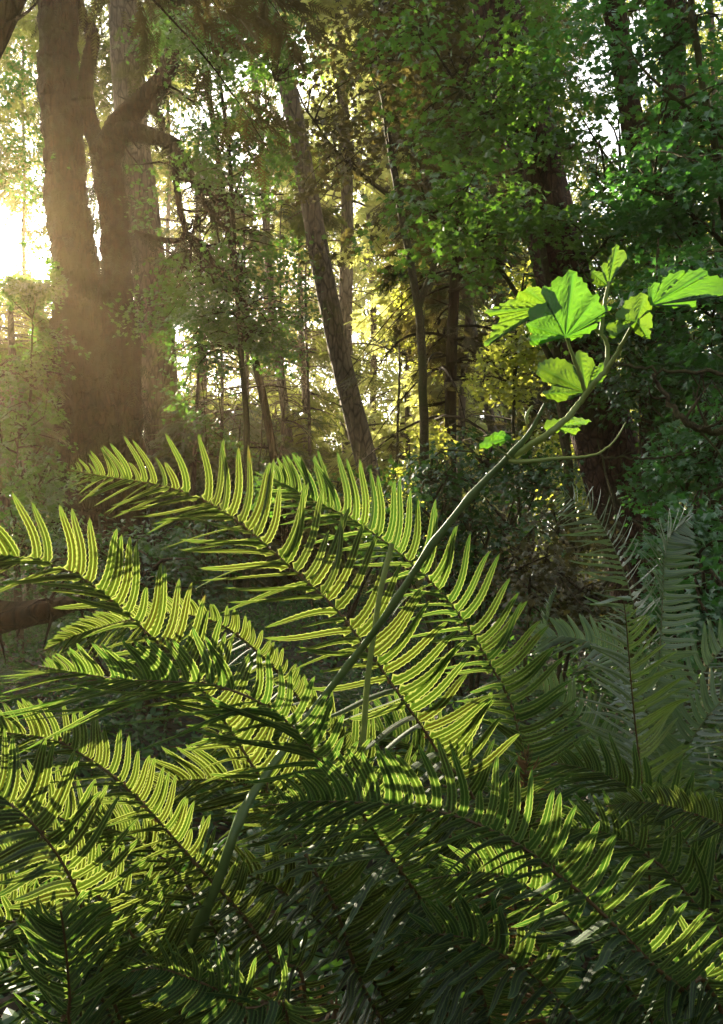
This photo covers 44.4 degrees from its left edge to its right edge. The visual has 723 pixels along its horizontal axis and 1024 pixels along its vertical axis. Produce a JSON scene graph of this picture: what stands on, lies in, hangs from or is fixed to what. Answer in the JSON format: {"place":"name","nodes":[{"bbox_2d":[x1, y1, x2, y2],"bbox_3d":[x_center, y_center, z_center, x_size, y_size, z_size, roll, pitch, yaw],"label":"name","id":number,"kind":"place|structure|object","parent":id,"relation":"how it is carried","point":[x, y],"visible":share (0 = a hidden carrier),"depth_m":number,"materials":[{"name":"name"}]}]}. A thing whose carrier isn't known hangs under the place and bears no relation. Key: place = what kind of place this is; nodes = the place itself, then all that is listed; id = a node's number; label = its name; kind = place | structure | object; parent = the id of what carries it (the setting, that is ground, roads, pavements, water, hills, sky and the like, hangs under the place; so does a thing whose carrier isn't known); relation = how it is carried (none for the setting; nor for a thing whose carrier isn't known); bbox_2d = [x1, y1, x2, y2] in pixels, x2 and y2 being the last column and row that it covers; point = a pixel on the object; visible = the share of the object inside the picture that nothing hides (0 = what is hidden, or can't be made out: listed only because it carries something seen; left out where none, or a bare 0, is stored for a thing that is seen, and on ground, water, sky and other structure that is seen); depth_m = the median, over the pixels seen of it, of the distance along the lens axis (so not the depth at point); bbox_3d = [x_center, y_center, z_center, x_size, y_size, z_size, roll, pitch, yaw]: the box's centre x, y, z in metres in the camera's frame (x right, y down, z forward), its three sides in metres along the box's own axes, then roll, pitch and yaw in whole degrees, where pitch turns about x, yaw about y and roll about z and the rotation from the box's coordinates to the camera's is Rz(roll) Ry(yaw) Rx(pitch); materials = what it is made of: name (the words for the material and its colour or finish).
{"place":"outdoors","nodes":[
{"label":"outdoors","id":0,"kind":"place"},
{"bbox_2d":[0,41,22,338],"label":"spruce tree","id":1,"kind":"object","parent":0,"point":[9,113],"visible":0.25,"depth_m":36.80,"materials":[{"name":"green plant"}]},
{"bbox_2d":[0,1,50,578],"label":"spruce tree","id":2,"kind":"object","parent":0,"point":[4,168],"visible":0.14,"depth_m":41.76,"materials":[{"name":"green plant"}]},
{"bbox_2d":[0,549,722,1023],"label":"ground","id":3,"kind":"structure","parent":0,"point":[174,727],"depth_m":6.71,"materials":[{"name":"brown soil"}]},
{"bbox_2d":[0,666,37,689],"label":"sword fern","id":4,"kind":"object","parent":3,"relation":"on","point":[5,673],"visible":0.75,"depth_m":5.39,"materials":[{"name":"green plant"}]},
{"bbox_2d":[0,334,57,600],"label":"sapling tree","id":5,"kind":"object","parent":3,"relation":"on","point":[5,500],"visible":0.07,"depth_m":15.92,"materials":[{"name":"green plant"}]},
{"bbox_2d":[0,228,90,600],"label":"vine maple","id":6,"kind":"object","parent":3,"relation":"on","point":[33,292],"visible":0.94,"depth_m":12.95,"materials":[{"name":"green plant"}]},
{"bbox_2d":[0,390,103,671],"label":"shrub","id":7,"kind":"object","parent":3,"relation":"on","point":[23,430],"visible":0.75,"depth_m":8.84,"materials":[{"name":"green plant"}]},
{"bbox_2d":[0,0,109,536],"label":"spruce tree","id":8,"kind":"object","parent":3,"relation":"on","point":[24,24],"visible":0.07,"depth_m":27.53,"materials":[{"name":"green plant"}]},
{"bbox_2d":[2,1,107,516],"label":"spruce tree","id":9,"kind":"object","parent":3,"relation":"on","point":[31,259],"visible":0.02,"depth_m":46.51,"materials":[{"name":"green plant"}]},
{"bbox_2d":[8,738,111,808],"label":"sword fern","id":10,"kind":"object","parent":3,"relation":"on","point":[87,782],"visible":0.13,"depth_m":3.25,"materials":[{"name":"green plant"}]},
{"bbox_2d":[0,690,127,767],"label":"sword fern","id":11,"kind":"object","parent":3,"relation":"on","point":[58,719],"visible":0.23,"depth_m":4.63,"materials":[{"name":"green plant"}]},
{"bbox_2d":[0,580,134,663],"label":"fallen log","id":12,"kind":"object","parent":3,"relation":"on","point":[16,615],"visible":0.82,"depth_m":4.04,"materials":[{"name":"brown wood"}]},
{"bbox_2d":[0,357,149,513],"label":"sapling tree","id":13,"kind":"object","parent":3,"relation":"on","point":[11,498],"depth_m":16.23,"materials":[{"name":"green plant"}]},
{"bbox_2d":[0,300,156,600],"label":"sapling tree","id":14,"kind":"object","parent":3,"relation":"on","point":[5,348],"visible":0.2,"depth_m":13.96,"materials":[{"name":"green plant"}]},
{"bbox_2d":[48,0,192,475],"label":"spruce tree","id":15,"kind":"object","parent":3,"relation":"on","point":[105,109],"visible":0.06,"depth_m":22.87,"materials":[{"name":"green plant"}]},
{"bbox_2d":[0,505,282,723],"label":"shrub","id":16,"kind":"object","parent":3,"relation":"on","point":[162,538],"visible":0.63,"depth_m":5.40,"materials":[{"name":"green plant"}]},
{"bbox_2d":[0,0,286,621],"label":"mossy maple tree","id":17,"kind":"object","parent":3,"relation":"on","point":[102,406],"visible":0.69,"depth_m":13.68,"materials":[{"name":"brown plant"}]},
{"bbox_2d":[59,749,232,828],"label":"sword fern","id":18,"kind":"object","parent":3,"relation":"on","point":[117,788],"visible":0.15,"depth_m":3.56,"materials":[{"name":"green plant"}]},
{"bbox_2d":[31,0,264,597],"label":"spruce tree","id":19,"kind":"object","parent":3,"relation":"on","point":[121,68],"visible":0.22,"depth_m":17.21,"materials":[{"name":"brown plant"}]},
{"bbox_2d":[0,0,335,192],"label":"hemlock tree","id":20,"kind":"object","parent":3,"relation":"on","point":[11,15],"visible":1,"depth_m":7.60,"materials":[{"name":"green plant"}]},
{"bbox_2d":[0,698,341,1023],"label":"sword fern","id":21,"kind":"object","parent":3,"relation":"on","point":[73,954],"visible":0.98,"depth_m":0.88,"materials":[{"name":"green plant"}]},
{"bbox_2d":[141,3,217,405],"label":"spruce tree","id":22,"kind":"object","parent":3,"relation":"on","point":[167,216],"visible":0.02,"depth_m":34.93,"materials":[{"name":"green plant"}]},
{"bbox_2d":[66,822,325,986],"bbox_3d":[-0.357,0.976,2.050,0.653,0.357,0.744,1,-3,-11],"label":"sword fern","id":23,"kind":"object","parent":3,"relation":"on","point":[257,851],"visible":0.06,"depth_m":2.15,"materials":[{"name":"green plant"}]},
{"bbox_2d":[142,123,280,517],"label":"spruce tree","id":24,"kind":"object","parent":3,"relation":"on","point":[235,434],"visible":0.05,"depth_m":21.14,"materials":[{"name":"green plant"}]},
{"bbox_2d":[143,153,282,610],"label":"spruce tree","id":25,"kind":"object","parent":3,"relation":"on","point":[192,461],"visible":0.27,"depth_m":14.93,"materials":[{"name":"green plant"}]},
{"bbox_2d":[100,0,338,587],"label":"vine maple","id":26,"kind":"object","parent":3,"relation":"on","point":[235,149],"visible":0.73,"depth_m":11.93,"materials":[{"name":"green plant"}]},
{"bbox_2d":[149,166,289,596],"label":"spruce tree","id":27,"kind":"object","parent":3,"relation":"on","point":[239,417],"visible":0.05,"depth_m":18.95,"materials":[{"name":"green plant"}]},
{"bbox_2d":[161,289,288,604],"bbox_3d":[-2.241,-1.142,14.500,2.028,5.348,2.237,0,-3,0],"label":"shrub","id":28,"kind":"object","parent":3,"relation":"on","point":[203,423],"visible":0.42,"depth_m":14.47,"materials":[{"name":"green plant"}]},
{"bbox_2d":[150,1,318,606],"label":"sapling tree","id":29,"kind":"object","parent":3,"relation":"on","point":[273,454],"visible":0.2,"depth_m":15.96,"materials":[{"name":"green plant"}]},
{"bbox_2d":[174,158,325,605],"bbox_3d":[-2.139,-2.126,16.710,3.089,8.962,3.033,0,-3,0],"label":"spruce tree","id":30,"kind":"object","parent":3,"relation":"on","point":[269,519],"visible":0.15,"depth_m":16.39,"materials":[{"name":"green plant"}]},
{"bbox_2d":[166,760,336,845],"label":"sword fern","id":31,"kind":"object","parent":3,"relation":"on","point":[220,792],"visible":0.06,"depth_m":3.21,"materials":[{"name":"green plant"}]},
{"bbox_2d":[208,218,321,452],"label":"spruce tree","id":32,"kind":"object","parent":3,"relation":"on","point":[230,401],"visible":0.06,"depth_m":30.46,"materials":[{"name":"green plant"}]},
{"bbox_2d":[201,0,343,497],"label":"sapling tree","id":33,"kind":"object","parent":3,"relation":"on","point":[284,153],"visible":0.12,"depth_m":18.92,"materials":[{"name":"green plant"}]},
{"bbox_2d":[217,34,331,450],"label":"spruce tree","id":34,"kind":"object","parent":3,"relation":"on","point":[277,109],"visible":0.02,"depth_m":38.90,"materials":[{"name":"green plant"}]},
{"bbox_2d":[215,186,338,601],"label":"spruce tree","id":35,"kind":"object","parent":3,"relation":"on","point":[286,449],"visible":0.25,"depth_m":17.46,"materials":[{"name":"green plant"}]},
{"bbox_2d":[0,434,595,1023],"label":"sword fern","id":36,"kind":"object","parent":3,"relation":"on","point":[362,912],"visible":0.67,"depth_m":1.22,"materials":[{"name":"green plant"}]},
{"bbox_2d":[223,167,375,600],"bbox_3d":[-1.187,-2.535,18.670,3.240,9.423,3.694,0,-3,0],"label":"spruce tree","id":37,"kind":"object","parent":3,"relation":"on","point":[311,452],"visible":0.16,"depth_m":18.47,"materials":[{"name":"green plant"}]},
{"bbox_2d":[215,127,390,591],"bbox_3d":[-1.609,-4.320,24.090,5.342,13.000,5.886,0,-3,0],"label":"spruce tree","id":38,"kind":"object","parent":3,"relation":"on","point":[301,395],"visible":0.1,"depth_m":24.23,"materials":[{"name":"green plant"}]},
{"bbox_2d":[211,0,410,610],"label":"spruce tree","id":39,"kind":"object","parent":3,"relation":"on","point":[316,220],"visible":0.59,"depth_m":13.89,"materials":[{"name":"brown plant"}]},
{"bbox_2d":[230,452,426,668],"bbox_3d":[-0.227,0.428,7.761,1.232,2.014,2.992,2,-4,-37],"label":"shrub","id":40,"kind":"object","parent":3,"relation":"on","point":[350,613],"visible":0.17,"depth_m":7.65,"materials":[{"name":"green plant"}]},
{"bbox_2d":[267,0,412,590],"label":"spruce tree","id":41,"kind":"object","parent":3,"relation":"on","point":[346,288],"visible":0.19,"depth_m":19.89,"materials":[{"name":"green plant"}]},
{"bbox_2d":[296,33,416,584],"bbox_3d":[0.222,-9.596,28.970,6.237,24.131,6.420,0,-3,0],"label":"spruce tree","id":42,"kind":"object","parent":3,"relation":"on","point":[386,377],"visible":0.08,"depth_m":28.23,"materials":[{"name":"green plant"}]},
{"bbox_2d":[0,577,722,1023],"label":"ground cover","id":43,"kind":"object","parent":3,"relation":"on","point":[10,1015],"visible":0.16,"depth_m":4.78,"materials":[{"name":"green plant"}]},
{"bbox_2d":[0,0,722,580],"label":"wood","id":44,"kind":"object","parent":3,"relation":"on","point":[6,200],"visible":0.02,"depth_m":40.28,"materials":[{"name":"leaf"},{"name":"bark"}]},
{"bbox_2d":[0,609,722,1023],"bbox_3d":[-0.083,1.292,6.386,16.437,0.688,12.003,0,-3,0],"label":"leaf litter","id":45,"kind":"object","parent":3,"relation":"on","point":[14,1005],"visible":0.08,"depth_m":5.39,"materials":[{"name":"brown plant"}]},
{"bbox_2d":[296,670,465,750],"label":"sword fern","id":46,"kind":"object","parent":45,"relation":"on","point":[347,695],"visible":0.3,"depth_m":4.44,"materials":[{"name":"green plant"}]},
{"bbox_2d":[180,244,722,1010],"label":"salmonberry cane","id":47,"kind":"object","parent":45,"relation":"on","point":[568,306],"visible":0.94,"depth_m":0.99,"materials":[{"name":"green plant"}]},
{"bbox_2d":[596,715,722,856],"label":"sword fern","id":48,"kind":"object","parent":45,"relation":"on","point":[719,751],"visible":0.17,"depth_m":3.04,"materials":[{"name":"green plant"}]},
{"bbox_2d":[349,543,394,1023],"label":"broken stalk","id":49,"kind":"object","parent":3,"relation":"on","point":[364,720],"visible":0.41,"depth_m":1.20,"materials":[{"name":"plant"}]},
{"bbox_2d":[301,2,503,604],"bbox_3d":[0.832,-4.108,17.268,3.976,13.318,4.181,-2,-3,30],"label":"spruce tree","id":50,"kind":"object","parent":3,"relation":"on","point":[383,303],"visible":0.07,"depth_m":17.00,"materials":[{"name":"green plant"}]},
{"bbox_2d":[360,425,450,627],"bbox_3d":[0.496,0.186,10.253,1.115,2.374,2.833,0,-3,0],"label":"shrub","id":51,"kind":"object","parent":3,"relation":"on","point":[404,497],"visible":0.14,"depth_m":10.32,"materials":[{"name":"green plant"}]},
{"bbox_2d":[361,232,457,491],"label":"vine maple","id":52,"kind":"object","parent":3,"relation":"on","point":[380,322],"visible":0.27,"depth_m":13.50,"materials":[{"name":"green plant"}]},
{"bbox_2d":[269,0,574,602],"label":"vine maple","id":53,"kind":"object","parent":3,"relation":"on","point":[347,156],"visible":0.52,"depth_m":9.81,"materials":[{"name":"green plant"}]},
{"bbox_2d":[334,114,558,524],"bbox_3d":[2.410,-9.837,24.406,6.663,23.904,5.646,0,-3,0],"label":"spruce tree","id":54,"kind":"object","parent":3,"relation":"on","point":[383,411],"visible":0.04,"depth_m":23.87,"materials":[{"name":"green plant"}]},
{"bbox_2d":[335,0,559,611],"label":"sapling tree","id":55,"kind":"object","parent":3,"relation":"on","point":[382,289],"visible":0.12,"depth_m":13.93,"materials":[{"name":"green plant"}]},
{"bbox_2d":[400,316,514,602],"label":"spruce tree","id":56,"kind":"object","parent":3,"relation":"on","point":[433,390],"visible":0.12,"depth_m":15.29,"materials":[{"name":"green plant"}]},
{"bbox_2d":[282,0,644,621],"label":"hemlock tree","id":57,"kind":"object","parent":3,"relation":"on","point":[449,339],"visible":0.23,"depth_m":11.96,"materials":[{"name":"green plant"}]},
{"bbox_2d":[406,5,523,602],"bbox_3d":[1.834,-7.447,13.018,2.439,17.989,2.359,1,-3,-23],"label":"sapling tree","id":58,"kind":"object","parent":3,"relation":"on","point":[468,307],"visible":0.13,"depth_m":12.91,"materials":[{"name":"green plant"}]},
{"bbox_2d":[347,425,586,708],"bbox_3d":[0.764,0.446,6.112,1.748,2.146,1.657,0,-3,0],"label":"shrub","id":59,"kind":"object","parent":3,"relation":"on","point":[537,479],"visible":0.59,"depth_m":6.00,"materials":[{"name":"green plant"}]},
{"bbox_2d":[330,817,613,970],"bbox_3d":[0.246,1.022,2.296,0.794,0.381,0.696,1,-3,-19],"label":"sword fern","id":60,"kind":"object","parent":3,"relation":"on","point":[421,875],"visible":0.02,"depth_m":2.32,"materials":[{"name":"green plant"}]},
{"bbox_2d":[368,1,600,590],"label":"spruce tree","id":61,"kind":"object","parent":3,"relation":"on","point":[506,428],"visible":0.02,"depth_m":20.09,"materials":[{"name":"green plant"}]},
{"bbox_2d":[256,733,722,1023],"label":"sword fern","id":62,"kind":"object","parent":3,"relation":"on","point":[626,937],"visible":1,"depth_m":0.94,"materials":[{"name":"green plant"}]},
{"bbox_2d":[413,246,589,613],"bbox_3d":[1.550,-0.767,9.656,1.470,3.678,3.346,1,-3,-14],"label":"vine maple","id":63,"kind":"object","parent":3,"relation":"on","point":[528,354],"visible":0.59,"depth_m":8.94,"materials":[{"name":"green plant"}]},
{"bbox_2d":[396,706,624,829],"bbox_3d":[0.591,0.950,3.086,0.893,0.429,0.783,-2,-4,38],"label":"sword fern","id":64,"kind":"object","parent":3,"relation":"on","point":[485,789],"visible":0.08,"depth_m":3.22,"materials":[{"name":"green plant"}]},
{"bbox_2d":[346,0,722,620],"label":"vine maple","id":65,"kind":"object","parent":3,"relation":"on","point":[500,121],"visible":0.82,"depth_m":7.29,"materials":[{"name":"green plant"}]},
{"bbox_2d":[468,0,646,584],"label":"spruce tree","id":66,"kind":"object","parent":3,"relation":"on","point":[577,78],"visible":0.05,"depth_m":26.20,"materials":[{"name":"green plant"}]},
{"bbox_2d":[465,499,655,734],"bbox_3d":[1.192,0.683,5.487,1.076,1.584,2.150,-1,-3,10],"label":"shrub","id":67,"kind":"object","parent":3,"relation":"on","point":[537,567],"visible":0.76,"depth_m":5.05,"materials":[{"name":"green plant"}]},
{"bbox_2d":[470,0,722,669],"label":"hemlock tree","id":68,"kind":"object","parent":3,"relation":"on","point":[585,438],"visible":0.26,"depth_m":7.78,"materials":[{"name":"brown plant"}]},
{"bbox_2d":[493,481,722,1021],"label":"sword fern","id":69,"kind":"object","parent":3,"relation":"on","point":[658,721],"visible":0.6,"depth_m":1.77,"materials":[{"name":"green plant"}]},
{"bbox_2d":[506,0,722,414],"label":"vine maple","id":70,"kind":"object","parent":3,"relation":"on","point":[653,183],"visible":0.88,"depth_m":6.17,"materials":[{"name":"green plant"}]},
{"bbox_2d":[535,825,722,909],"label":"sword fern","id":71,"kind":"object","parent":3,"relation":"on","point":[608,873],"visible":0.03,"depth_m":2.45,"materials":[{"name":"green plant"}]},
{"bbox_2d":[543,310,722,680],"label":"shrub","id":72,"kind":"object","parent":3,"relation":"on","point":[630,356],"visible":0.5,"depth_m":6.97,"materials":[{"name":"green plant"}]},
{"bbox_2d":[577,253,693,524],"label":"spruce tree","id":73,"kind":"object","parent":3,"relation":"on","point":[631,374],"depth_m":30.02,"materials":[{"name":"green plant"}]},
{"bbox_2d":[562,668,722,749],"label":"sword fern","id":74,"kind":"object","parent":3,"relation":"on","point":[616,706],"visible":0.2,"depth_m":4.53,"materials":[{"name":"green plant"}]},
{"bbox_2d":[579,0,722,522],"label":"hemlock tree","id":75,"kind":"object","parent":3,"relation":"on","point":[672,5],"visible":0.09,"depth_m":10.41,"materials":[{"name":"green plant"}]},
{"bbox_2d":[579,339,722,403],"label":"dead branch","id":76,"kind":"object","parent":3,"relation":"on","point":[712,371],"visible":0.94,"depth_m":5.08,"materials":[{"name":"brown wood"}]},
{"bbox_2d":[601,0,722,515],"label":"spruce tree","id":77,"kind":"object","parent":3,"relation":"on","point":[658,99],"visible":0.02,"depth_m":22.25,"materials":[{"name":"green plant"}]},
{"bbox_2d":[603,0,722,609],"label":"tree","id":78,"kind":"object","parent":3,"relation":"on","point":[627,124],"visible":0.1,"depth_m":9.51,"materials":[{"name":"brown plant"}]},
{"bbox_2d":[609,373,722,756],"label":"shrub","id":79,"kind":"object","parent":3,"relation":"on","point":[707,525],"visible":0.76,"depth_m":5.00,"materials":[{"name":"green plant"}]},
{"bbox_2d":[584,419,722,477],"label":"dead branch","id":80,"kind":"object","parent":79,"relation":"attached to","point":[656,458],"visible":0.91,"depth_m":5.60,"materials":[{"name":"brown wood"}]},
{"bbox_2d":[648,373,722,460],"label":"dead branch","id":81,"kind":"object","parent":79,"relation":"attached to","point":[695,427],"visible":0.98,"depth_m":5.39,"materials":[{"name":"brown wood"}]},
{"bbox_2d":[0,0,722,544],"label":"sky","id":82,"kind":"structure","parent":0,"point":[7,249],"materials":[{"name":"white"}]}
]}

